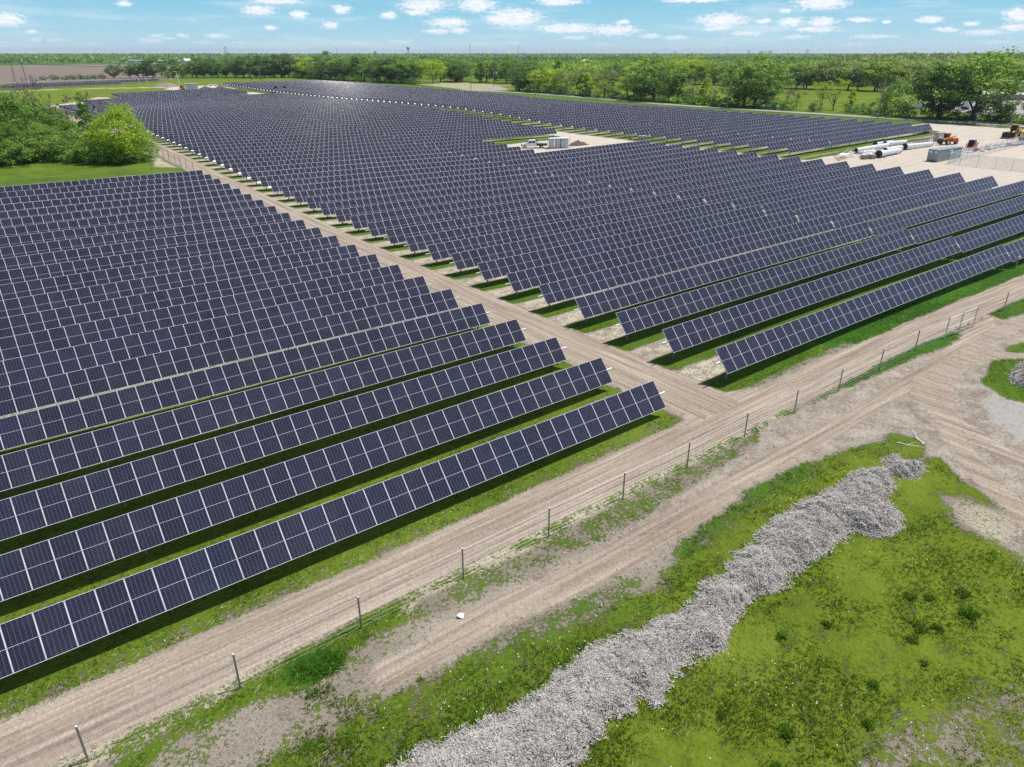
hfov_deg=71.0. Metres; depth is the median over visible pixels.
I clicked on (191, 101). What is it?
solar tracker row
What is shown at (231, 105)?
solar tracker row
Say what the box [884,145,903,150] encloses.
steel monopole
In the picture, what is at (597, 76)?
tree
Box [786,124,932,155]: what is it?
solar tracker row
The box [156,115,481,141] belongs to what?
solar tracker row
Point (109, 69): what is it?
tree
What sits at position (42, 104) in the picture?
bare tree
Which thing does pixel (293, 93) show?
solar tracker row
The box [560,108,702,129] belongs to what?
solar tracker row
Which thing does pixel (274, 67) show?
tree
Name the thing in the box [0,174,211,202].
solar tracker row
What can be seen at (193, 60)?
tree
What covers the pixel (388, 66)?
tree
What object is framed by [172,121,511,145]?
solar tracker row
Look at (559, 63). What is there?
tree
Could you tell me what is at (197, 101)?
solar tracker row
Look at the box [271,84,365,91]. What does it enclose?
solar tracker row
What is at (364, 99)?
solar tracker row
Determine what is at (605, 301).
solar tracker row
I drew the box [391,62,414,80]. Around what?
tree
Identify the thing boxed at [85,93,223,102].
solar tracker row
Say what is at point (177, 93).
solar tracker row
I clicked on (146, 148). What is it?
bush
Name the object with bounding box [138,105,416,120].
solar tracker row
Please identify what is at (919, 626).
weed clump
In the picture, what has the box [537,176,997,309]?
solar tracker row
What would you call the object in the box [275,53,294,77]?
tree
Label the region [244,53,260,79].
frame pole
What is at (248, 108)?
solar tracker row
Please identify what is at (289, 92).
solar tracker row
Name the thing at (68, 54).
distant woods
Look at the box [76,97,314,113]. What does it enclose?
solar tracker row
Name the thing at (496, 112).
solar tracker row
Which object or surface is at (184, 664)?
dirt road
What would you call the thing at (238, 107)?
solar tracker row
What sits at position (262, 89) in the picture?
solar tracker row
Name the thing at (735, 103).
bush
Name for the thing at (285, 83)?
solar tracker row
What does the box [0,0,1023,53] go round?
sky
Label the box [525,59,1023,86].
distant woods
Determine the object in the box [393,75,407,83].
bush
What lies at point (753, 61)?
tree
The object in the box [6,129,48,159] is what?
bush
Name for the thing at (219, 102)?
solar tracker row
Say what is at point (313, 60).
tree
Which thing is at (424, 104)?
solar tracker row
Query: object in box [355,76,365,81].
bush
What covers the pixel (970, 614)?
weed clump
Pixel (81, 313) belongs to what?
solar tracker row
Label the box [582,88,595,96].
bush
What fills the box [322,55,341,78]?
tree
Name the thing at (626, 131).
solar tracker row
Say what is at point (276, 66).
tree
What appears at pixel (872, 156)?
crate
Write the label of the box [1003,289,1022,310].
wire fence
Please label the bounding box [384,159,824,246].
solar tracker row
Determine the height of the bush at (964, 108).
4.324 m
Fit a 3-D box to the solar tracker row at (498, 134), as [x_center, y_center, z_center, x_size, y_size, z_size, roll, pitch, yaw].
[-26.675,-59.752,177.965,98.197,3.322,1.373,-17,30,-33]
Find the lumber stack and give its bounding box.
[907,136,937,142]
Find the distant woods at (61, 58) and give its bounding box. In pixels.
[0,53,980,62]
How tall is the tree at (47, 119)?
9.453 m
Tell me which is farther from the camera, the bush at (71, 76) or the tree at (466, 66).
the bush at (71, 76)
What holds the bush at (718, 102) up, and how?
on the ground at (518, 601)
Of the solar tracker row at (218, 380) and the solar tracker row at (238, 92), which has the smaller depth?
the solar tracker row at (218, 380)
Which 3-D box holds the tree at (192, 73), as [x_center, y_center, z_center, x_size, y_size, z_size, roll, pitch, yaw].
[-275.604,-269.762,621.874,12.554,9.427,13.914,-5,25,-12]
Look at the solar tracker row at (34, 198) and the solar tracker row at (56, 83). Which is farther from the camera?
the solar tracker row at (56, 83)
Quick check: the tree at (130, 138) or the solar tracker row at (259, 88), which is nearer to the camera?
the tree at (130, 138)
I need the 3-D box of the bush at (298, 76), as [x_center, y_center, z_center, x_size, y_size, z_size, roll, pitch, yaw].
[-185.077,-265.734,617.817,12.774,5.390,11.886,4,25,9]
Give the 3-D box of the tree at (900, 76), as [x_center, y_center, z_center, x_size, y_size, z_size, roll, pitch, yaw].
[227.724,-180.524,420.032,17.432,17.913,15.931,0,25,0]
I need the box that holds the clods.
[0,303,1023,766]
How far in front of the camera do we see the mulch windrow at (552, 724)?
30.05 m
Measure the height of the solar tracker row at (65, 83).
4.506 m
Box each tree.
[0,91,28,128]
[0,91,38,141]
[0,121,27,152]
[1,83,35,120]
[6,76,46,123]
[15,105,62,138]
[19,97,49,121]
[21,121,64,156]
[30,103,68,136]
[31,93,68,136]
[45,118,81,148]
[51,95,77,124]
[72,92,97,135]
[77,91,107,123]
[80,101,153,161]
[103,64,119,77]
[117,59,136,77]
[126,62,145,77]
[136,56,160,77]
[154,67,169,77]
[159,59,178,76]
[172,64,191,77]
[182,56,206,77]
[182,61,198,77]
[186,67,200,75]
[192,60,210,77]
[199,59,221,77]
[203,58,227,77]
[214,60,231,76]
[224,59,238,76]
[226,55,254,77]
[237,60,254,77]
[243,59,266,77]
[246,55,272,77]
[252,54,279,77]
[262,56,275,77]
[262,57,286,77]
[265,59,284,77]
[271,53,293,77]
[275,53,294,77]
[278,58,295,77]
[287,58,303,72]
[291,57,310,76]
[296,57,317,78]
[299,60,308,76]
[303,55,325,72]
[304,58,325,75]
[313,51,337,76]
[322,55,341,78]
[323,57,348,75]
[327,58,349,78]
[339,56,367,78]
[347,55,376,77]
[349,55,364,78]
[362,58,380,79]
[364,58,385,79]
[375,56,400,82]
[377,58,401,81]
[383,54,421,76]
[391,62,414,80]
[397,57,427,80]
[416,58,447,83]
[426,61,450,81]
[442,59,473,81]
[447,61,469,82]
[451,58,476,80]
[471,59,500,81]
[472,61,486,82]
[487,61,502,82]
[496,55,511,82]
[499,59,527,79]
[505,67,534,90]
[518,65,550,89]
[520,61,551,70]
[524,56,548,77]
[526,64,556,87]
[538,68,567,90]
[551,59,565,80]
[553,70,577,88]
[574,72,594,90]
[576,66,598,76]
[577,72,595,93]
[589,69,618,96]
[600,80,616,97]
[601,65,626,83]
[616,77,636,98]
[620,71,655,94]
[623,55,685,96]
[629,55,649,75]
[630,72,658,99]
[633,61,663,74]
[643,61,676,80]
[651,53,698,78]
[655,70,679,101]
[667,72,693,102]
[673,53,711,83]
[677,61,712,84]
[686,80,698,101]
[694,59,733,84]
[694,74,714,102]
[708,83,719,98]
[715,50,795,105]
[717,68,753,102]
[720,58,765,105]
[725,58,764,79]
[747,73,786,103]
[770,67,787,83]
[781,81,797,104]
[784,62,811,85]
[785,67,817,88]
[788,65,824,88]
[793,82,809,108]
[807,63,841,89]
[810,58,850,88]
[813,81,836,106]
[821,78,851,109]
[834,62,864,89]
[840,87,861,110]
[841,65,889,89]
[856,57,911,90]
[861,61,906,90]
[876,70,929,116]
[877,81,897,113]
[887,58,913,88]
[889,61,930,84]
[896,60,948,89]
[908,62,983,117]
[910,64,936,90]
[917,68,951,91]
[926,46,1023,119]
[974,68,1015,89]
[991,57,1022,88]
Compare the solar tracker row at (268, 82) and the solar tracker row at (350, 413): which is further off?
the solar tracker row at (268, 82)
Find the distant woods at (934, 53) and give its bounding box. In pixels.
[827,51,1023,60]
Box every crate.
[860,155,868,158]
[868,154,876,158]
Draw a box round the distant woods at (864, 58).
[823,52,1023,62]
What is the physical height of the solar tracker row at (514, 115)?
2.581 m
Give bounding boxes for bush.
[0,135,42,165]
[0,137,13,158]
[0,138,35,163]
[0,145,6,161]
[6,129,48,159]
[10,139,58,161]
[25,135,72,161]
[27,125,87,156]
[40,137,91,161]
[47,74,59,79]
[59,141,106,162]
[65,140,113,162]
[67,74,76,79]
[76,136,116,156]
[88,144,121,164]
[97,143,140,163]
[129,141,161,160]
[134,139,161,157]
[159,69,176,77]
[290,72,304,77]
[314,73,327,78]
[323,73,332,79]
[335,74,348,80]
[345,74,360,81]
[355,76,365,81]
[378,78,386,82]
[386,76,399,82]
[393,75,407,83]
[404,77,420,84]
[512,82,524,90]
[525,84,538,92]
[537,83,554,93]
[550,85,562,94]
[555,84,568,94]
[565,88,575,95]
[577,89,589,95]
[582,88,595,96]
[592,90,602,97]
[603,88,617,98]
[611,90,621,98]
[619,93,629,99]
[630,92,643,100]
[633,93,653,101]
[651,92,665,101]
[657,96,666,102]
[671,96,681,103]
[682,92,699,104]
[696,95,708,104]
[706,96,721,105]
[716,98,728,106]
[722,95,745,106]
[744,99,757,107]
[751,97,774,108]
[769,99,787,109]
[778,98,801,109]
[808,101,823,111]
[845,104,859,112]
[858,101,885,114]
[879,105,893,114]
[900,108,917,116]
[920,103,936,117]
[933,102,958,118]
[948,106,979,119]
[973,100,1016,120]
[995,102,1023,123]
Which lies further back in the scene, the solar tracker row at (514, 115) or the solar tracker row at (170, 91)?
the solar tracker row at (170, 91)
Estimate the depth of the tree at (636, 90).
334.56 m
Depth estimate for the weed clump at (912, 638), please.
30.33 m
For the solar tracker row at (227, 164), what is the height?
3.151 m
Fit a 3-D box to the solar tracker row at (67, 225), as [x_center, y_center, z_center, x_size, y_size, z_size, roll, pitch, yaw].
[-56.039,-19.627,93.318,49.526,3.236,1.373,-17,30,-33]
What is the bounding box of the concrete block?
[935,132,943,136]
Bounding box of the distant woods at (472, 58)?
[232,55,1012,73]
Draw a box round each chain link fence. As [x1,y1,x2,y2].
[948,136,1023,163]
[949,152,1023,170]
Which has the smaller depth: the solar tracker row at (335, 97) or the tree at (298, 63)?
the solar tracker row at (335, 97)
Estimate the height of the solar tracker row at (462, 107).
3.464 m
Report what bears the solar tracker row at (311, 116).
on the ground at (518, 601)
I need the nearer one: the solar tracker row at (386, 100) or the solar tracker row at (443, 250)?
the solar tracker row at (443, 250)
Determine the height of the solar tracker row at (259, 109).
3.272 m
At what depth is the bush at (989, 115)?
225.36 m
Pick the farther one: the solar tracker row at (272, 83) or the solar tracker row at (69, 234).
the solar tracker row at (272, 83)
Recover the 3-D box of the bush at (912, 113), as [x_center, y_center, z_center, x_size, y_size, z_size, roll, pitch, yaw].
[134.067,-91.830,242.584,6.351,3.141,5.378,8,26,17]
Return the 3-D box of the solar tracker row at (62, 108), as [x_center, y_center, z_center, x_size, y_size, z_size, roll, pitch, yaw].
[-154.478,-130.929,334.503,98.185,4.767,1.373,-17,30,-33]
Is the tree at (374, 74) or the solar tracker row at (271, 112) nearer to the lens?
the solar tracker row at (271, 112)
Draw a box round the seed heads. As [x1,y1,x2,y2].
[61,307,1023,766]
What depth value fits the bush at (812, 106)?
265.86 m
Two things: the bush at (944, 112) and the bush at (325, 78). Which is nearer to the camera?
the bush at (944, 112)
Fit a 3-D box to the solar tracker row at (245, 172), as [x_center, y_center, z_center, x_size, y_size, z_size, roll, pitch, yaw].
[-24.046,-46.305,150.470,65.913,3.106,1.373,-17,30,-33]
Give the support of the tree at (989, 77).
on the ground at (518, 601)
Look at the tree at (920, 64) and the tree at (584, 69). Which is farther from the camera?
the tree at (584, 69)
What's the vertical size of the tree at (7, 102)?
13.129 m
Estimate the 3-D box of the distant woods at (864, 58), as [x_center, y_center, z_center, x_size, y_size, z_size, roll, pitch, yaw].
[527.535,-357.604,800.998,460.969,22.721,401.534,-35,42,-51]
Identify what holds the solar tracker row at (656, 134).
on the ground at (518, 601)
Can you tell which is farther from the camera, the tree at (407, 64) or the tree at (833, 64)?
the tree at (407, 64)
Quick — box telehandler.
[937,132,958,144]
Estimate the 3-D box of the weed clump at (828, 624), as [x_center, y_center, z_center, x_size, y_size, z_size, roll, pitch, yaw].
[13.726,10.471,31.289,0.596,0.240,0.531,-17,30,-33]
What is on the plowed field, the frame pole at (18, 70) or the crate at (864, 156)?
the frame pole at (18, 70)
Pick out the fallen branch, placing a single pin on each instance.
(918, 439)
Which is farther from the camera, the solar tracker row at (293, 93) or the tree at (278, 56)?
the tree at (278, 56)
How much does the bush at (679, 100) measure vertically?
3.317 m
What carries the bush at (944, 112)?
on the ground at (518, 601)
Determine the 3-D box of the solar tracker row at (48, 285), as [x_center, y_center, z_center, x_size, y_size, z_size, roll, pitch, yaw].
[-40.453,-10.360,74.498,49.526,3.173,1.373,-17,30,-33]
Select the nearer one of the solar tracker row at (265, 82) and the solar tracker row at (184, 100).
the solar tracker row at (184, 100)
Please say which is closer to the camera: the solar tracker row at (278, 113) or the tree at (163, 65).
the solar tracker row at (278, 113)
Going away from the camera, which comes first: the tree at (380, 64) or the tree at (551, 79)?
the tree at (551, 79)
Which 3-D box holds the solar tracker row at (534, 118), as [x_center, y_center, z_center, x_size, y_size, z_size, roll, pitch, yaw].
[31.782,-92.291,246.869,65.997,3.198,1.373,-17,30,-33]
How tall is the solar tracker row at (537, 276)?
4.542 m
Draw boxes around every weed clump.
[416,676,426,683]
[716,709,726,719]
[767,759,786,766]
[776,629,787,642]
[776,719,796,742]
[820,619,833,628]
[862,716,873,731]
[865,676,879,690]
[902,629,920,644]
[903,590,917,600]
[909,618,930,633]
[917,656,930,670]
[924,592,934,600]
[930,622,944,633]
[955,585,972,598]
[959,604,981,623]
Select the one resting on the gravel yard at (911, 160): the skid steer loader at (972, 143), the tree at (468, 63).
the skid steer loader at (972, 143)
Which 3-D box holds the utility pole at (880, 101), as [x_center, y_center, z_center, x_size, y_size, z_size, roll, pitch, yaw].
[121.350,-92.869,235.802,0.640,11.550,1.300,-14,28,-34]
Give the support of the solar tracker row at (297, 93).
on the ground at (518, 601)
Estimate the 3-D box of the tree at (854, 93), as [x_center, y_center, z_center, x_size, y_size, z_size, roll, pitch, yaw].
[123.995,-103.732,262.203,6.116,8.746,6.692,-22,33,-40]
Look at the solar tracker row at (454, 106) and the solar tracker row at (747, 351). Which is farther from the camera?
the solar tracker row at (454, 106)
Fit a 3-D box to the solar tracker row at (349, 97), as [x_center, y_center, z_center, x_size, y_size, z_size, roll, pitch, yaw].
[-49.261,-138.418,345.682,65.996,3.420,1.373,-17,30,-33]
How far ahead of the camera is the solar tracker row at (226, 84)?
477.09 m
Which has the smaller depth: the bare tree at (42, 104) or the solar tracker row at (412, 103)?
the bare tree at (42, 104)
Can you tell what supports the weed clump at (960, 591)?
on the ground at (518, 601)
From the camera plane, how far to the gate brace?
60.66 m
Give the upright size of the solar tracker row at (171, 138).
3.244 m
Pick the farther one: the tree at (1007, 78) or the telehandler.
the tree at (1007, 78)
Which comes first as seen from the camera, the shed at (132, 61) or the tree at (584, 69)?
the tree at (584, 69)
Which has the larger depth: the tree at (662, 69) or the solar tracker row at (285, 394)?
the tree at (662, 69)
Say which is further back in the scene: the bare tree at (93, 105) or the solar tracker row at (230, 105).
the solar tracker row at (230, 105)
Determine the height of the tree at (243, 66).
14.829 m
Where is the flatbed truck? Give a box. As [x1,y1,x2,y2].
[521,139,547,147]
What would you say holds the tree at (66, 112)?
on the ground at (518, 601)
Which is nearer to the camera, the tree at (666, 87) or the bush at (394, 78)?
the tree at (666, 87)
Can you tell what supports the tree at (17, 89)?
on the ground at (518, 601)
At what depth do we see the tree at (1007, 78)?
376.55 m
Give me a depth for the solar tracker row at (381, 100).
320.76 m
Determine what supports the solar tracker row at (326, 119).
on the ground at (518, 601)
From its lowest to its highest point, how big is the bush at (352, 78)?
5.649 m
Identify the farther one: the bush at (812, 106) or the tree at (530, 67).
the tree at (530, 67)
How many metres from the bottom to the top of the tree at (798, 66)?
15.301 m
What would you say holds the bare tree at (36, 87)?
on the ground at (518, 601)
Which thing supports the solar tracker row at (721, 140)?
on the ground at (518, 601)
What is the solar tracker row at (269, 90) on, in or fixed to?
on the ground at (518, 601)
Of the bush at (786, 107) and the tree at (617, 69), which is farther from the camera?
the tree at (617, 69)
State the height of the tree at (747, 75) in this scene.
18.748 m
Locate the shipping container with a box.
[926,146,962,161]
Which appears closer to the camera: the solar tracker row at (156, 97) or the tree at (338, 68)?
the solar tracker row at (156, 97)
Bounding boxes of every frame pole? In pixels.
[6,59,26,80]
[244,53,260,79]
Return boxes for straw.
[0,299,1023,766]
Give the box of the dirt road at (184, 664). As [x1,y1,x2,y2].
[0,92,1023,766]
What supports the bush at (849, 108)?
on the ground at (518, 601)
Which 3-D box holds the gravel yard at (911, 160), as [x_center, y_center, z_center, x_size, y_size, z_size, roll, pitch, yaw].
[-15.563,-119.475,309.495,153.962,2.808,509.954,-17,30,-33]
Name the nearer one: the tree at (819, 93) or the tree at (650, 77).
the tree at (819, 93)
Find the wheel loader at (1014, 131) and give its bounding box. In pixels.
[1000,124,1021,138]
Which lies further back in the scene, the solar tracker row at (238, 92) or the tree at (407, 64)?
the tree at (407, 64)
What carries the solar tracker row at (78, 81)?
on the ground at (518, 601)
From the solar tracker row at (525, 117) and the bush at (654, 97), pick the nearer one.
the solar tracker row at (525, 117)
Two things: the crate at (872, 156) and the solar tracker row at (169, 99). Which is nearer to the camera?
the crate at (872, 156)
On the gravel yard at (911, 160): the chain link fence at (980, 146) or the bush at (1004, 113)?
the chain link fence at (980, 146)
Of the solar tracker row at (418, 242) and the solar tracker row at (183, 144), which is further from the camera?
the solar tracker row at (183, 144)
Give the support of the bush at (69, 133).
on the ground at (518, 601)
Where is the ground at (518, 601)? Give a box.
[0,59,1023,766]
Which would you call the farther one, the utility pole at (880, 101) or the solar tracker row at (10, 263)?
the utility pole at (880, 101)
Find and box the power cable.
[10,58,242,66]
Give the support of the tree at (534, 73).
on the ground at (518, 601)
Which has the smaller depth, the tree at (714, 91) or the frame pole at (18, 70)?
the tree at (714, 91)
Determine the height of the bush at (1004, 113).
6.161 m
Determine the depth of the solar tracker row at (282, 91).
401.07 m
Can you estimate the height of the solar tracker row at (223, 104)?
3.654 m
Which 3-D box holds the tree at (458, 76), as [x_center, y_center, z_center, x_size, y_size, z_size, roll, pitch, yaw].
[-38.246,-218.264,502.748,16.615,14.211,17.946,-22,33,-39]
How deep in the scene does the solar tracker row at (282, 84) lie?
441.97 m
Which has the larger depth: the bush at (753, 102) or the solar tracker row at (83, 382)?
the bush at (753, 102)
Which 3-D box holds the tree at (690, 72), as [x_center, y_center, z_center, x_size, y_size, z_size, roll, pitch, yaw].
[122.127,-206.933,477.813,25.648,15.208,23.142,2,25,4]
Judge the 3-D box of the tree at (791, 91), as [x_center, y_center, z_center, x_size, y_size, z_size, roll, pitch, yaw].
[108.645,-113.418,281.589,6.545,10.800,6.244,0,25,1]
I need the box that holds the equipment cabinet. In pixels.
[185,83,197,88]
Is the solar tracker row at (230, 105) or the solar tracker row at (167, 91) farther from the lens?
the solar tracker row at (167, 91)
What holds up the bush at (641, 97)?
on the ground at (518, 601)
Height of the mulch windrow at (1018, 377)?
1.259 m
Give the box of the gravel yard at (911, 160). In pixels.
[165,86,1023,188]
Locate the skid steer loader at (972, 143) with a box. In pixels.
[962,140,978,151]
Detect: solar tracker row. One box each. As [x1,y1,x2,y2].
[0,81,121,88]
[0,170,203,196]
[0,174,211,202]
[0,179,224,207]
[0,183,234,211]
[0,188,244,224]
[0,194,255,227]
[0,200,267,240]
[0,206,280,251]
[0,212,294,261]
[0,220,309,272]
[0,227,325,284]
[0,235,342,300]
[0,244,361,317]
[0,254,382,337]
[0,264,405,360]
[0,276,431,386]
[0,289,459,416]
[0,303,490,450]
[0,319,525,491]
[0,337,565,540]
[0,357,612,601]
[0,381,665,678]
[2,81,109,86]
[4,78,154,84]
[5,79,139,84]
[9,81,116,88]
[11,79,158,84]
[57,93,273,108]
[60,93,277,110]
[61,94,280,109]
[63,94,285,110]
[65,95,284,110]
[67,95,292,111]
[68,95,296,110]
[70,96,299,110]
[72,96,305,112]
[74,97,303,113]
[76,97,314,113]
[81,98,318,114]
[83,92,223,101]
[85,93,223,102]
[85,98,332,112]
[86,93,229,103]
[86,98,328,110]
[88,97,318,109]
[89,94,227,103]
[89,99,343,113]
[91,94,235,103]
[92,99,348,116]
[93,100,353,115]
[96,100,359,114]
[99,95,231,102]
[99,101,361,118]
[100,101,370,117]
[103,99,334,110]
[105,102,372,117]
[111,87,225,96]
[113,88,225,97]
[115,88,231,97]
[117,89,229,97]
[118,89,236,97]
[118,104,402,119]
[121,90,233,97]
[121,102,382,115]
[123,90,243,97]
[125,90,247,97]
[126,103,387,116]
[130,106,423,127]
[132,103,395,117]
[133,107,431,128]
[135,104,409,119]
[135,108,439,132]
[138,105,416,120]
[142,109,447,129]
[142,111,455,135]
[148,112,464,136]
[152,113,472,139]
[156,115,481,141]
[162,117,491,142]
[168,119,501,146]
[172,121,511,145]
[180,123,521,151]
[186,124,532,154]
[192,126,543,157]
[198,128,556,158]
[205,137,470,164]
[213,139,482,168]
[221,141,494,172]
[222,80,302,86]
[225,80,312,85]
[227,80,322,85]
[229,144,507,175]
[230,80,326,85]
[232,81,310,87]
[235,81,320,86]
[238,81,329,86]
[238,146,520,179]
[240,81,338,88]
[243,81,342,89]
[246,82,331,88]
[248,149,534,185]
[249,82,341,88]
[252,82,350,88]
[255,82,356,89]
[257,140,650,189]
[258,82,360,89]
[260,83,356,90]
[264,83,366,92]
[267,83,371,92]
[268,142,666,194]
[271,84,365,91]
[274,84,376,92]
[277,84,383,93]
[279,144,683,199]
[281,84,387,92]
[284,85,388,94]
[288,85,396,93]
[291,85,400,94]
[291,146,701,205]
[295,86,402,95]
[299,86,409,95]
[302,86,413,95]
[304,148,719,211]
[307,87,415,95]
[311,87,423,96]
[315,87,428,96]
[318,150,738,217]
[319,88,432,97]
[323,88,438,97]
[328,89,439,98]
[332,89,448,98]
[332,152,757,224]
[337,89,454,98]
[342,90,459,99]
[346,90,465,99]
[348,154,779,231]
[352,91,471,99]
[356,91,476,100]
[362,92,483,100]
[365,156,801,239]
[367,92,489,101]
[372,93,495,101]
[378,93,501,102]
[383,94,508,102]
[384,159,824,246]
[390,95,515,102]
[396,95,521,103]
[402,96,528,104]
[404,161,849,255]
[408,97,536,104]
[415,98,541,105]
[421,98,550,106]
[425,164,875,264]
[428,99,558,106]
[435,100,566,107]
[442,100,574,108]
[449,166,903,273]
[450,101,582,108]
[458,102,590,109]
[466,102,599,110]
[474,103,609,111]
[476,169,933,284]
[482,103,617,115]
[491,104,627,116]
[500,105,637,118]
[505,172,964,296]
[509,105,647,120]
[519,106,657,119]
[529,106,668,121]
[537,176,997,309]
[539,107,679,124]
[549,108,690,127]
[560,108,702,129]
[571,109,714,128]
[574,180,1023,324]
[584,110,726,132]
[595,111,739,131]
[608,112,752,135]
[615,196,1023,340]
[621,113,765,137]
[635,113,779,135]
[649,114,794,140]
[661,214,1023,358]
[664,115,809,142]
[679,116,824,143]
[695,117,840,144]
[712,119,858,147]
[715,238,1023,380]
[729,120,874,148]
[747,121,892,151]
[766,122,911,153]
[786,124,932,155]
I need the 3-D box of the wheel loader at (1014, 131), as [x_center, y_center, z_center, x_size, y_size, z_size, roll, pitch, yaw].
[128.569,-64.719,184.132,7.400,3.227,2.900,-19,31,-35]
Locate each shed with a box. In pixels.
[128,60,153,62]
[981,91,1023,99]
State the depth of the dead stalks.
26.30 m
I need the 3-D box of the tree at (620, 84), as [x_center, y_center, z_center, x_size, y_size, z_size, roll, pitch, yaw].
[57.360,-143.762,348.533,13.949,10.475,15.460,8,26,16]
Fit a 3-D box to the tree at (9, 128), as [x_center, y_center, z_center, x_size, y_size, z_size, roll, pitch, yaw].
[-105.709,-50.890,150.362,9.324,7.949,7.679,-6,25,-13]
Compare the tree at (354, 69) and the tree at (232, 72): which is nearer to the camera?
the tree at (354, 69)
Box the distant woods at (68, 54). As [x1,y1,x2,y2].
[1,52,1018,55]
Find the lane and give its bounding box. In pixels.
[488,85,510,91]
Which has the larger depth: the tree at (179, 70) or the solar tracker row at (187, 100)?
the tree at (179, 70)
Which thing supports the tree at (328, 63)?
on the ground at (518, 601)
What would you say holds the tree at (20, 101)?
on the ground at (518, 601)
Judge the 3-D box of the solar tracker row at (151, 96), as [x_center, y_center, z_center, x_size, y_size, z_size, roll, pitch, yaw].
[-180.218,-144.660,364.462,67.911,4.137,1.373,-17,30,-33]
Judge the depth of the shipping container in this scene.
150.69 m
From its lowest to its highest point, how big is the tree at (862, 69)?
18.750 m
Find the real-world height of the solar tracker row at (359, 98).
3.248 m
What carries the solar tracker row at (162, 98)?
on the ground at (518, 601)
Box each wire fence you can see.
[0,320,947,766]
[4,162,189,188]
[153,144,193,170]
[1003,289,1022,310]
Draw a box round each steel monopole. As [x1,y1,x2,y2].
[854,143,888,152]
[875,147,902,157]
[883,139,907,146]
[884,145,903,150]
[902,141,933,149]
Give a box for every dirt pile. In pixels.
[154,82,177,86]
[568,140,588,145]
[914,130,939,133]
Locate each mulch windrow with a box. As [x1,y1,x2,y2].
[386,452,928,766]
[1007,361,1023,387]
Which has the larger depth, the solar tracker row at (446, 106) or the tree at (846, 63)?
the tree at (846, 63)
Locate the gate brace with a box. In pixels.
[944,306,978,338]
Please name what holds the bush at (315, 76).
on the ground at (518, 601)
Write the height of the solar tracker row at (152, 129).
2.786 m
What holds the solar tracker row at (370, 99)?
on the ground at (518, 601)
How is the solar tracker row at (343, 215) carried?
on the ground at (518, 601)
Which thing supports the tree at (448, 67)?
on the ground at (518, 601)
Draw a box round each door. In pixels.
[927,150,933,160]
[932,150,938,160]
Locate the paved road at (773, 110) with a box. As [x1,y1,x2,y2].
[466,90,1023,126]
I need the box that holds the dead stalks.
[849,661,1023,766]
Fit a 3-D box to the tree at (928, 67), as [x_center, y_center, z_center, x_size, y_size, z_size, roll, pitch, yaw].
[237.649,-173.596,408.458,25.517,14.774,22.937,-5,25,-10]
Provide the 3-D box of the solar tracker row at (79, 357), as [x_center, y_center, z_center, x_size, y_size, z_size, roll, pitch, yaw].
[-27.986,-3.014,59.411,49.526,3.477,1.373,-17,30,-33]
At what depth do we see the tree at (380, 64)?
505.37 m
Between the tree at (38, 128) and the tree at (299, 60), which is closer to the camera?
the tree at (38, 128)
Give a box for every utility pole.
[877,84,884,117]
[1010,81,1023,124]
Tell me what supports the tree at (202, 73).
on the ground at (518, 601)
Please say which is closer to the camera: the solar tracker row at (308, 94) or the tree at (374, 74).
the solar tracker row at (308, 94)
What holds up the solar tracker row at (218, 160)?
on the ground at (518, 601)
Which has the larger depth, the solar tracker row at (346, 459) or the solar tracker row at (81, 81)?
the solar tracker row at (81, 81)
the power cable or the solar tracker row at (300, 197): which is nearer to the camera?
the solar tracker row at (300, 197)
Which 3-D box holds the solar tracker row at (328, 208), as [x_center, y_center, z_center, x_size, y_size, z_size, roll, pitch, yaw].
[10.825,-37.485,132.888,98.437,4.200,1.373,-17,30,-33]
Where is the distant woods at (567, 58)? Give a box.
[246,55,958,64]
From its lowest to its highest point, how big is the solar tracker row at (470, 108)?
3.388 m
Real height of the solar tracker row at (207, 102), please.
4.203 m
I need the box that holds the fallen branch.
[912,432,925,444]
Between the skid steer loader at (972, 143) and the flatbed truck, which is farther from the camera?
the flatbed truck
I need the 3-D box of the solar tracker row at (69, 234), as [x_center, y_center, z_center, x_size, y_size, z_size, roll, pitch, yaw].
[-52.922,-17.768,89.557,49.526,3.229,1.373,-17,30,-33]
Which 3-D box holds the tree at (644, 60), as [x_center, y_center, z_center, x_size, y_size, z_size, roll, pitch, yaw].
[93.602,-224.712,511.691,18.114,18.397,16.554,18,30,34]
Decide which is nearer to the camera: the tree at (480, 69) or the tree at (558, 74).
the tree at (558, 74)
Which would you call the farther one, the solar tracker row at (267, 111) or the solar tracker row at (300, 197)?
the solar tracker row at (267, 111)
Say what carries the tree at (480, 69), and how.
on the ground at (518, 601)
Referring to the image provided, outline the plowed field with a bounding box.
[0,65,180,83]
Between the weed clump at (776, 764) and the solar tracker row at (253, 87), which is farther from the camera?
the solar tracker row at (253, 87)

